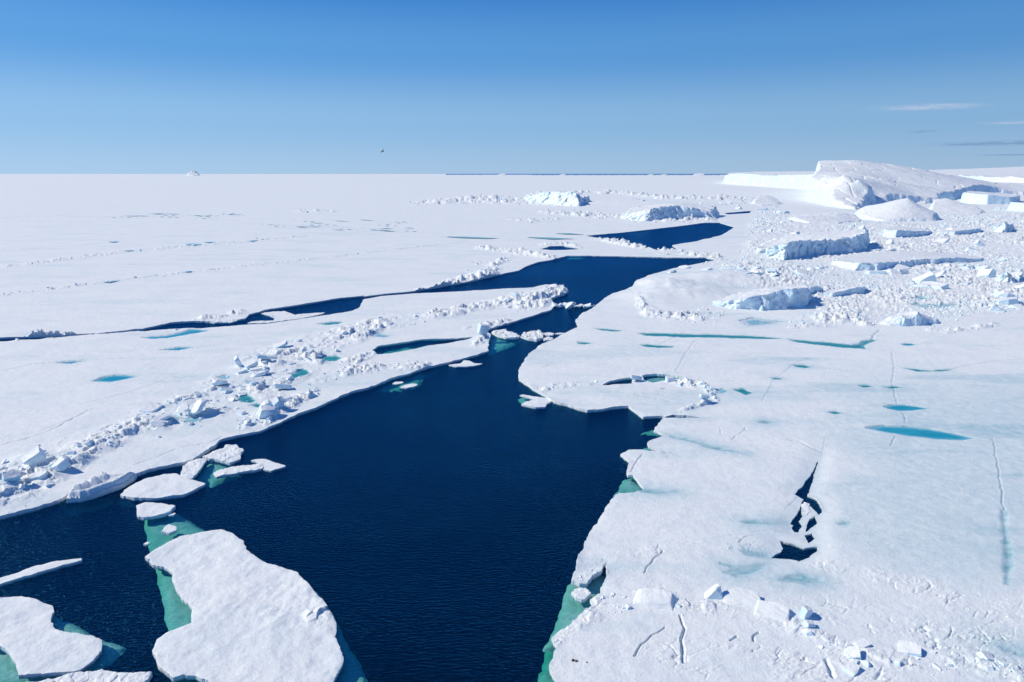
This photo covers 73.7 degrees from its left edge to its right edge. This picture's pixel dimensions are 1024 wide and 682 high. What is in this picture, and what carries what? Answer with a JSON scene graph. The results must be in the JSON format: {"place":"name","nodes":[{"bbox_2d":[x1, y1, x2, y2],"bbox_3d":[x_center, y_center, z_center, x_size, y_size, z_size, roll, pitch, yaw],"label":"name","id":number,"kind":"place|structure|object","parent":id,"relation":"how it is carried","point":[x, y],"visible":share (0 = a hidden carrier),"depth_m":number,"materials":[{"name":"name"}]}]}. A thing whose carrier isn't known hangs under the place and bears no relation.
{"place":"outdoors","nodes":[
{"label":"outdoors","id":0,"kind":"place"},
{"bbox_2d":[0,211,821,681],"bbox_3d":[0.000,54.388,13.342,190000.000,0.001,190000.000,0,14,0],"label":"sea water","id":1,"kind":"structure","parent":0,"point":[436,527],"depth_m":114.77,"materials":[{"name":"liquid"}]},
{"bbox_2d":[0,337,55,340],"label":"submerged ice","id":2,"kind":"structure","parent":1,"relation":"in","point":[20,339],"depth_m":129.92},
{"bbox_2d":[180,458,206,479],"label":"ice floe","id":3,"kind":"object","parent":1,"relation":"on","point":[191,469],"visible":0.98,"depth_m":71.18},
{"bbox_2d":[195,461,234,484],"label":"submerged ice","id":4,"kind":"structure","parent":1,"relation":"in","point":[205,475],"depth_m":72.60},
{"bbox_2d":[202,444,243,465],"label":"ice floe","id":5,"kind":"object","parent":1,"relation":"on","point":[229,454],"visible":1,"depth_m":74.13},
{"bbox_2d":[210,314,244,323],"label":"ice floe","id":6,"kind":"object","parent":1,"relation":"on","point":[231,321],"visible":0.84,"depth_m":141.14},
{"bbox_2d":[207,463,262,487],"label":"ice floe","id":7,"kind":"object","parent":1,"relation":"on","point":[233,473],"visible":0.98,"depth_m":70.55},
{"bbox_2d":[247,311,324,323],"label":"ice floe","id":8,"kind":"object","parent":1,"relation":"on","point":[279,316],"visible":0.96,"depth_m":146.74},
{"bbox_2d":[400,383,417,388],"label":"ice floe","id":9,"kind":"object","parent":1,"relation":"on","point":[410,386],"visible":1,"depth_m":98.66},
{"bbox_2d":[378,364,449,391],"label":"submerged ice","id":10,"kind":"structure","parent":1,"relation":"in","point":[417,378],"depth_m":104.96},
{"bbox_2d":[449,360,481,367],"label":"ice floe","id":11,"kind":"object","parent":1,"relation":"on","point":[466,364],"visible":1,"depth_m":109.97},
{"bbox_2d":[521,400,547,408],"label":"ice floe","id":12,"kind":"object","parent":1,"relation":"on","point":[536,404],"visible":1,"depth_m":90.73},
{"bbox_2d":[538,651,553,681],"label":"submerged ice","id":13,"kind":"structure","parent":1,"relation":"in","point":[544,675],"depth_m":44.73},
{"bbox_2d":[543,567,605,651],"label":"submerged ice","id":14,"kind":"structure","parent":1,"relation":"in","point":[571,610],"depth_m":49.65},
{"bbox_2d":[608,379,631,384],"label":"submerged ice","id":15,"kind":"structure","parent":1,"relation":"in","point":[625,382],"depth_m":103.26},
{"bbox_2d":[613,478,641,496],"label":"submerged ice","id":16,"kind":"structure","parent":1,"relation":"in","point":[630,485],"depth_m":68.46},
{"bbox_2d":[643,376,676,382],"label":"submerged ice","id":17,"kind":"structure","parent":1,"relation":"in","point":[653,379],"depth_m":104.02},
{"bbox_2d":[801,502,810,514],"bbox_3d":[27.015,15.442,62.749,0.816,0.306,2.531,5,15,20],"label":"ice floe","id":18,"kind":"object","parent":1,"relation":"in","point":[804,505],"visible":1,"depth_m":62.81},
{"bbox_2d":[0,174,1023,681],"bbox_3d":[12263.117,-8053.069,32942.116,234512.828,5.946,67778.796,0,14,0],"label":"sea ice","id":19,"kind":"structure","parent":0,"point":[900,520],"depth_m":106.49,"materials":[{"name":"ice"}]},
{"bbox_2d":[2,470,20,482],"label":"ice slab","id":20,"kind":"structure","parent":19,"relation":"on","point":[12,476],"depth_m":65.63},
{"bbox_2d":[21,446,45,464],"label":"ice slab","id":21,"kind":"structure","parent":19,"relation":"on","point":[36,455],"depth_m":70.58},
{"bbox_2d":[28,470,48,480],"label":"ice slab","id":22,"kind":"structure","parent":19,"relation":"on","point":[41,475],"depth_m":67.74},
{"bbox_2d":[51,457,70,471],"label":"ice slab","id":23,"kind":"structure","parent":19,"relation":"on","point":[61,464],"depth_m":69.27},
{"bbox_2d":[96,376,132,381],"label":"melt pond","id":24,"kind":"structure","parent":19,"relation":"on","point":[111,378],"depth_m":102.32,"materials":[{"name":"liquid"}]},
{"bbox_2d":[151,420,164,427],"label":"ice slab","id":25,"kind":"structure","parent":19,"relation":"on","point":[158,423],"depth_m":81.90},
{"bbox_2d":[151,415,168,423],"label":"ice slab","id":26,"kind":"structure","parent":19,"relation":"on","point":[158,417],"depth_m":82.95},
{"bbox_2d":[143,330,204,338],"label":"melt pond","id":27,"kind":"structure","parent":19,"relation":"on","point":[187,332],"depth_m":130.28,"materials":[{"name":"liquid"}]},
{"bbox_2d":[177,402,190,414],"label":"ice slab","id":28,"kind":"structure","parent":19,"relation":"on","point":[183,407],"depth_m":86.64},
{"bbox_2d":[179,399,196,405],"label":"ice slab","id":29,"kind":"structure","parent":19,"relation":"on","point":[190,401],"depth_m":89.82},
{"bbox_2d":[177,418,200,421],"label":"melt pond","id":30,"kind":"structure","parent":19,"relation":"on","point":[192,420],"depth_m":84.92,"materials":[{"name":"liquid"}]},
{"bbox_2d":[190,399,207,415],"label":"ice slab","id":31,"kind":"structure","parent":19,"relation":"on","point":[198,406],"depth_m":85.84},
{"bbox_2d":[212,380,227,385],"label":"ice slab","id":32,"kind":"structure","parent":19,"relation":"on","point":[222,382],"depth_m":97.70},
{"bbox_2d":[220,387,233,393],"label":"ice slab","id":33,"kind":"structure","parent":19,"relation":"on","point":[225,390],"depth_m":95.05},
{"bbox_2d":[234,355,241,366],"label":"ice slab","id":34,"kind":"structure","parent":19,"relation":"on","point":[237,361],"depth_m":107.84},
{"bbox_2d":[238,394,254,402],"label":"melt pond","id":35,"kind":"structure","parent":19,"relation":"on","point":[245,398],"depth_m":92.81,"materials":[{"name":"green liquid"}]},
{"bbox_2d":[243,358,257,368],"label":"ice slab","id":36,"kind":"structure","parent":19,"relation":"on","point":[251,363],"depth_m":106.91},
{"bbox_2d":[245,377,264,382],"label":"ice slab","id":37,"kind":"structure","parent":19,"relation":"on","point":[253,379],"depth_m":97.60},
{"bbox_2d":[250,369,268,376],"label":"ice slab","id":38,"kind":"structure","parent":19,"relation":"on","point":[264,372],"depth_m":102.65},
{"bbox_2d":[257,355,276,358],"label":"ice slab","id":39,"kind":"structure","parent":19,"relation":"on","point":[266,356],"depth_m":108.51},
{"bbox_2d":[258,405,277,418],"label":"ice slab","id":40,"kind":"structure","parent":19,"relation":"on","point":[265,411],"depth_m":85.07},
{"bbox_2d":[272,396,284,409],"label":"ice slab","id":41,"kind":"structure","parent":19,"relation":"on","point":[278,401],"depth_m":87.57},
{"bbox_2d":[273,340,287,347],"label":"ice slab","id":42,"kind":"structure","parent":19,"relation":"on","point":[281,344],"depth_m":119.90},
{"bbox_2d":[275,384,291,388],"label":"ice slab","id":43,"kind":"structure","parent":19,"relation":"on","point":[282,386],"depth_m":96.31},
{"bbox_2d":[290,369,308,377],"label":"melt pond","id":44,"kind":"structure","parent":19,"relation":"on","point":[301,373],"depth_m":104.88,"materials":[{"name":"blue liquid"}]},
{"bbox_2d":[320,356,339,360],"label":"melt pond","id":45,"kind":"structure","parent":19,"relation":"on","point":[330,358],"depth_m":113.38,"materials":[{"name":"blue liquid"}]},
{"bbox_2d":[375,339,466,353],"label":"water","id":46,"kind":"structure","parent":19,"relation":"on","point":[397,348],"depth_m":125.52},
{"bbox_2d":[477,323,488,334],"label":"ice slab","id":47,"kind":"structure","parent":19,"relation":"on","point":[483,329],"depth_m":125.85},
{"bbox_2d":[1,189,1023,678],"bbox_3d":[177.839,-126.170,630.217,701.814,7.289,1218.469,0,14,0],"label":"ice rubble","id":48,"kind":"object","parent":19,"relation":"on","point":[779,225],"visible":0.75,"depth_m":188.25,"materials":[{"name":"ice"}]},
{"bbox_2d":[529,237,569,238],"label":"melt pond","id":49,"kind":"structure","parent":19,"relation":"on","point":[548,238],"depth_m":319.19,"materials":[{"name":"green liquid"}]},
{"bbox_2d":[633,588,677,610],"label":"ice slab","id":50,"kind":"structure","parent":19,"relation":"on","point":[657,598],"depth_m":48.60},
{"bbox_2d":[642,345,672,347],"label":"melt pond","id":51,"kind":"structure","parent":19,"relation":"on","point":[657,346],"depth_m":121.25,"materials":[{"name":"green liquid"}]},
{"bbox_2d":[640,333,778,338],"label":"melt pond","id":52,"kind":"structure","parent":19,"relation":"on","point":[687,335],"depth_m":128.69,"materials":[{"name":"green liquid"}]},
{"bbox_2d":[704,583,722,599],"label":"ice block","id":53,"kind":"structure","parent":19,"relation":"on","point":[714,591],"depth_m":49.09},
{"bbox_2d":[723,587,760,608],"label":"ice slab","id":54,"kind":"structure","parent":19,"relation":"on","point":[742,597],"depth_m":48.87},
{"bbox_2d":[741,318,780,325],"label":"melt pond","id":55,"kind":"structure","parent":19,"relation":"on","point":[752,322],"depth_m":140.78,"materials":[{"name":"liquid"}]},
{"bbox_2d":[713,285,813,310],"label":"iceberg","id":56,"kind":"object","parent":19,"relation":"on","point":[781,298],"visible":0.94,"depth_m":154.19,"materials":[{"name":"ice"}]},
{"bbox_2d":[754,600,789,621],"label":"ice slab","id":57,"kind":"structure","parent":19,"relation":"on","point":[780,612],"depth_m":47.38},
{"bbox_2d":[796,268,807,275],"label":"ice slab","id":58,"kind":"structure","parent":19,"relation":"on","point":[800,271],"depth_m":201.33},
{"bbox_2d":[800,605,812,619],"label":"ice slab","id":59,"kind":"structure","parent":19,"relation":"on","point":[806,611],"depth_m":46.86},
{"bbox_2d":[802,628,813,635],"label":"ice block","id":60,"kind":"structure","parent":19,"relation":"on","point":[807,632],"depth_m":45.19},
{"bbox_2d":[803,620,815,627],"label":"ice slab","id":61,"kind":"structure","parent":19,"relation":"on","point":[808,623],"depth_m":45.86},
{"bbox_2d":[791,340,875,348],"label":"melt pond","id":62,"kind":"structure","parent":19,"relation":"on","point":[861,344],"depth_m":122.66,"materials":[{"name":"green liquid"}]},
{"bbox_2d":[821,285,865,296],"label":"iceberg","id":63,"kind":"object","parent":19,"relation":"on","point":[852,290],"visible":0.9,"depth_m":171.78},
{"bbox_2d":[842,661,859,676],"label":"ice slab","id":64,"kind":"structure","parent":19,"relation":"on","point":[852,668],"depth_m":41.91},
{"bbox_2d":[845,646,861,659],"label":"ice slab","id":65,"kind":"structure","parent":19,"relation":"on","point":[853,652],"depth_m":43.18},
{"bbox_2d":[852,638,870,647],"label":"ice slab","id":66,"kind":"structure","parent":19,"relation":"on","point":[863,643],"depth_m":44.20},
{"bbox_2d":[866,270,885,273],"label":"ice slab","id":67,"kind":"structure","parent":19,"relation":"on","point":[875,272],"depth_m":207.04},
{"bbox_2d":[881,269,908,273],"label":"ice slab","id":68,"kind":"structure","parent":19,"relation":"on","point":[904,271],"depth_m":208.16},
{"bbox_2d":[886,405,924,410],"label":"melt pond","id":69,"kind":"structure","parent":19,"relation":"on","point":[901,408],"depth_m":89.25,"materials":[{"name":"liquid"}]},
{"bbox_2d":[879,311,939,325],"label":"iceberg","id":70,"kind":"object","parent":19,"relation":"on","point":[914,318],"visible":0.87,"depth_m":137.42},
{"bbox_2d":[898,640,921,656],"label":"ice slab","id":71,"kind":"structure","parent":19,"relation":"on","point":[911,648],"depth_m":43.65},
{"bbox_2d":[868,426,970,439],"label":"melt pond","id":72,"kind":"structure","parent":19,"relation":"on","point":[922,433],"depth_m":80.83,"materials":[{"name":"liquid"}]},
{"bbox_2d":[912,271,936,283],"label":"ice block","id":73,"kind":"structure","parent":19,"relation":"on","point":[929,276],"depth_m":189.72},
{"bbox_2d":[920,281,948,289],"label":"ice slab","id":74,"kind":"structure","parent":19,"relation":"on","point":[936,285],"depth_m":181.32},
{"bbox_2d":[964,653,975,661],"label":"ice block","id":75,"kind":"structure","parent":19,"relation":"on","point":[969,657],"depth_m":43.02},
{"bbox_2d":[976,651,994,660],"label":"ice slab","id":76,"kind":"structure","parent":19,"relation":"on","point":[987,655],"depth_m":43.07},
{"bbox_2d":[977,268,995,277],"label":"ice block","id":77,"kind":"structure","parent":19,"relation":"on","point":[990,273],"depth_m":200.88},
{"bbox_2d":[996,297,1018,304],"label":"ice slab","id":78,"kind":"structure","parent":19,"relation":"on","point":[1008,301],"depth_m":157.74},
{"bbox_2d":[994,271,1022,282],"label":"iceberg","id":79,"kind":"object","parent":19,"relation":"on","point":[1012,277],"visible":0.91,"depth_m":191.89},
{"bbox_2d":[1009,304,1023,308],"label":"ice slab","id":80,"kind":"structure","parent":19,"relation":"on","point":[1017,306],"depth_m":154.82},
{"bbox_2d":[0,0,1023,173],"label":"sky","id":81,"kind":"structure","parent":0,"point":[87,86],"materials":[{"name":"blue"}]},
{"bbox_2d":[551,403,580,413],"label":"submerged ice","id":82,"kind":"structure","parent":0,"point":[563,408],"depth_m":95.09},
{"bbox_2d":[446,174,727,174],"bbox_3d":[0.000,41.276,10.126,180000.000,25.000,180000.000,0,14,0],"label":"sea","id":83,"kind":"structure","parent":0,"point":[583,174],"depth_m":21869.59,"materials":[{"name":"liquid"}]},
{"bbox_2d":[0,558,81,586],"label":"ice floe","id":84,"kind":"object","parent":83,"relation":"on","point":[33,571],"visible":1,"depth_m":52.93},
{"bbox_2d":[0,596,126,681],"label":"ice floe","id":85,"kind":"object","parent":83,"relation":"on","point":[39,641],"visible":0.96,"depth_m":44.49,"materials":[{"name":"ice"}]},
{"bbox_2d":[39,669,152,681],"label":"ice floe","id":86,"kind":"object","parent":83,"relation":"on","point":[101,675],"visible":1,"depth_m":41.48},
{"bbox_2d":[59,471,136,514],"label":"ice floe","id":87,"kind":"object","parent":83,"relation":"on","point":[91,489],"visible":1,"depth_m":66.41,"materials":[{"name":"ice"}]},
{"bbox_2d":[139,402,163,412],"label":"ice slab","id":88,"kind":"structure","parent":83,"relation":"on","point":[150,407],"depth_m":88.00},
{"bbox_2d":[136,502,175,520],"bbox_3d":[-32.813,15.503,62.265,3.664,0.418,2.802,0,14,0],"label":"ice floe","id":89,"kind":"object","parent":83,"relation":"on","point":[149,510],"visible":1,"depth_m":62.10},
{"bbox_2d":[116,473,205,507],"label":"ice floe","id":90,"kind":"object","parent":83,"relation":"on","point":[166,486],"visible":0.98,"depth_m":66.54,"materials":[{"name":"ice"}]},
{"bbox_2d":[161,524,176,535],"bbox_3d":[-29.606,16.358,59.022,1.397,0.304,1.184,5,15,20],"label":"ice floe","id":91,"kind":"object","parent":83,"relation":"on","point":[168,529],"visible":1,"depth_m":58.74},
{"bbox_2d":[186,171,199,175],"bbox_3d":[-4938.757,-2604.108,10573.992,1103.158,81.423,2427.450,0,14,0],"label":"iceberg","id":92,"kind":"object","parent":83,"relation":"on","point":[193,173],"visible":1,"depth_m":10315.42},
{"bbox_2d":[144,514,367,681],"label":"ice floe","id":93,"kind":"object","parent":83,"relation":"on","point":[235,610],"visible":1,"depth_m":47.20,"materials":[{"name":"ice"}]},
{"bbox_2d":[251,459,285,472],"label":"ice floe","id":94,"kind":"object","parent":83,"relation":"on","point":[269,466],"visible":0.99,"depth_m":71.94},
{"bbox_2d":[487,338,520,354],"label":"submerged ice","id":95,"kind":"structure","parent":83,"relation":"in","point":[496,345],"depth_m":125.64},
{"bbox_2d":[492,329,519,339],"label":"ice floe","id":96,"kind":"object","parent":83,"relation":"on","point":[505,334],"visible":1,"depth_m":129.81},
{"bbox_2d":[521,330,542,341],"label":"ice floe","id":97,"kind":"object","parent":83,"relation":"on","point":[535,336],"visible":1,"depth_m":127.99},
{"bbox_2d":[518,394,551,404],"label":"ice floe","id":98,"kind":"object","parent":83,"relation":"on","point":[523,399],"visible":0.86,"depth_m":94.00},
{"bbox_2d":[523,191,591,205],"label":"iceberg","id":99,"kind":"object","parent":83,"relation":"on","point":[566,198],"visible":0.91,"depth_m":664.11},
{"bbox_2d":[571,587,590,602],"bbox_3d":[5.079,18.544,49.948,1.302,0.380,1.463,-5,15,-20],"label":"ice floe","id":100,"kind":"object","parent":83,"relation":"on","point":[581,595],"visible":1,"depth_m":49.73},
{"bbox_2d":[641,430,660,450],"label":"submerged ice","id":101,"kind":"structure","parent":83,"relation":"in","point":[651,432],"depth_m":83.26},
{"bbox_2d":[620,203,720,220],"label":"iceberg","id":102,"kind":"object","parent":83,"relation":"on","point":[661,211],"visible":0.95,"depth_m":453.45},
{"bbox_2d":[750,195,783,205],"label":"iceberg","id":103,"kind":"object","parent":83,"relation":"on","point":[764,200],"visible":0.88,"depth_m":690.95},
{"bbox_2d":[722,171,814,188],"bbox_3d":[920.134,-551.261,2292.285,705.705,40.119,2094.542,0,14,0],"label":"iceberg","id":104,"kind":"object","parent":83,"relation":"on","point":[792,179],"visible":0.74,"depth_m":1656.69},
{"bbox_2d":[801,283,822,293],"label":"iceberg","id":105,"kind":"object","parent":83,"relation":"on","point":[814,288],"visible":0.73,"depth_m":172.90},
{"bbox_2d":[756,228,869,259],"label":"iceberg","id":106,"kind":"object","parent":83,"relation":"on","point":[821,242],"visible":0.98,"depth_m":261.61,"materials":[{"name":"ice"}]},
{"bbox_2d":[788,212,860,223],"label":"iceberg","id":107,"kind":"object","parent":83,"relation":"on","point":[837,217],"visible":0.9,"depth_m":437.42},
{"bbox_2d":[850,198,939,220],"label":"iceberg","id":108,"kind":"object","parent":83,"relation":"on","point":[906,209],"visible":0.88,"depth_m":449.60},
{"bbox_2d":[890,264,911,268],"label":"ice slab","id":109,"kind":"structure","parent":83,"relation":"on","point":[897,266],"depth_m":218.20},
{"bbox_2d":[832,250,982,270],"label":"iceberg","id":110,"kind":"object","parent":83,"relation":"on","point":[870,261],"visible":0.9,"depth_m":232.22,"materials":[{"name":"ice"}]},
{"bbox_2d":[883,226,931,237],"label":"iceberg","id":111,"kind":"object","parent":83,"relation":"on","point":[901,231],"visible":0.94,"depth_m":330.18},
{"bbox_2d":[803,160,1023,209],"bbox_3d":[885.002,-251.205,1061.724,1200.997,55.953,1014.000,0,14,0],"label":"iceberg","id":112,"kind":"object","parent":83,"relation":"on","point":[851,184],"visible":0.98,"depth_m":791.04,"materials":[{"name":"ice"}]},
{"bbox_2d":[934,238,949,242],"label":"ice slab","id":113,"kind":"structure","parent":83,"relation":"on","point":[943,240],"depth_m":300.00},
{"bbox_2d":[929,198,985,215],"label":"iceberg","id":114,"kind":"object","parent":83,"relation":"on","point":[945,206],"visible":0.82,"depth_m":544.29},
{"bbox_2d":[937,226,980,234],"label":"iceberg","id":115,"kind":"object","parent":83,"relation":"on","point":[962,230],"visible":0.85,"depth_m":343.39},
{"bbox_2d":[928,167,1023,182],"bbox_3d":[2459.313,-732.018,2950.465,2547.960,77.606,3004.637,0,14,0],"label":"iceberg","id":116,"kind":"object","parent":83,"relation":"on","point":[1011,174],"visible":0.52,"depth_m":2277.52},
{"bbox_2d":[975,265,990,269],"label":"ice block","id":117,"kind":"structure","parent":83,"relation":"on","point":[983,267],"depth_m":213.12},
{"bbox_2d":[960,191,1019,203],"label":"iceberg","id":118,"kind":"object","parent":83,"relation":"on","point":[976,197],"visible":0.96,"depth_m":694.22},
{"bbox_2d":[989,305,1004,311],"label":"ice block","id":119,"kind":"structure","parent":83,"relation":"on","point":[995,308],"depth_m":151.26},
{"bbox_2d":[992,221,1015,232],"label":"iceberg","id":120,"kind":"object","parent":83,"relation":"on","point":[1005,226],"visible":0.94,"depth_m":356.03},
{"bbox_2d":[997,290,1012,297],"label":"ice block","id":121,"kind":"structure","parent":83,"relation":"on","point":[1005,293],"depth_m":166.59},
{"bbox_2d":[1007,202,1023,211],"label":"iceberg","id":122,"kind":"object","parent":83,"relation":"on","point":[1015,206],"visible":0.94,"depth_m":556.01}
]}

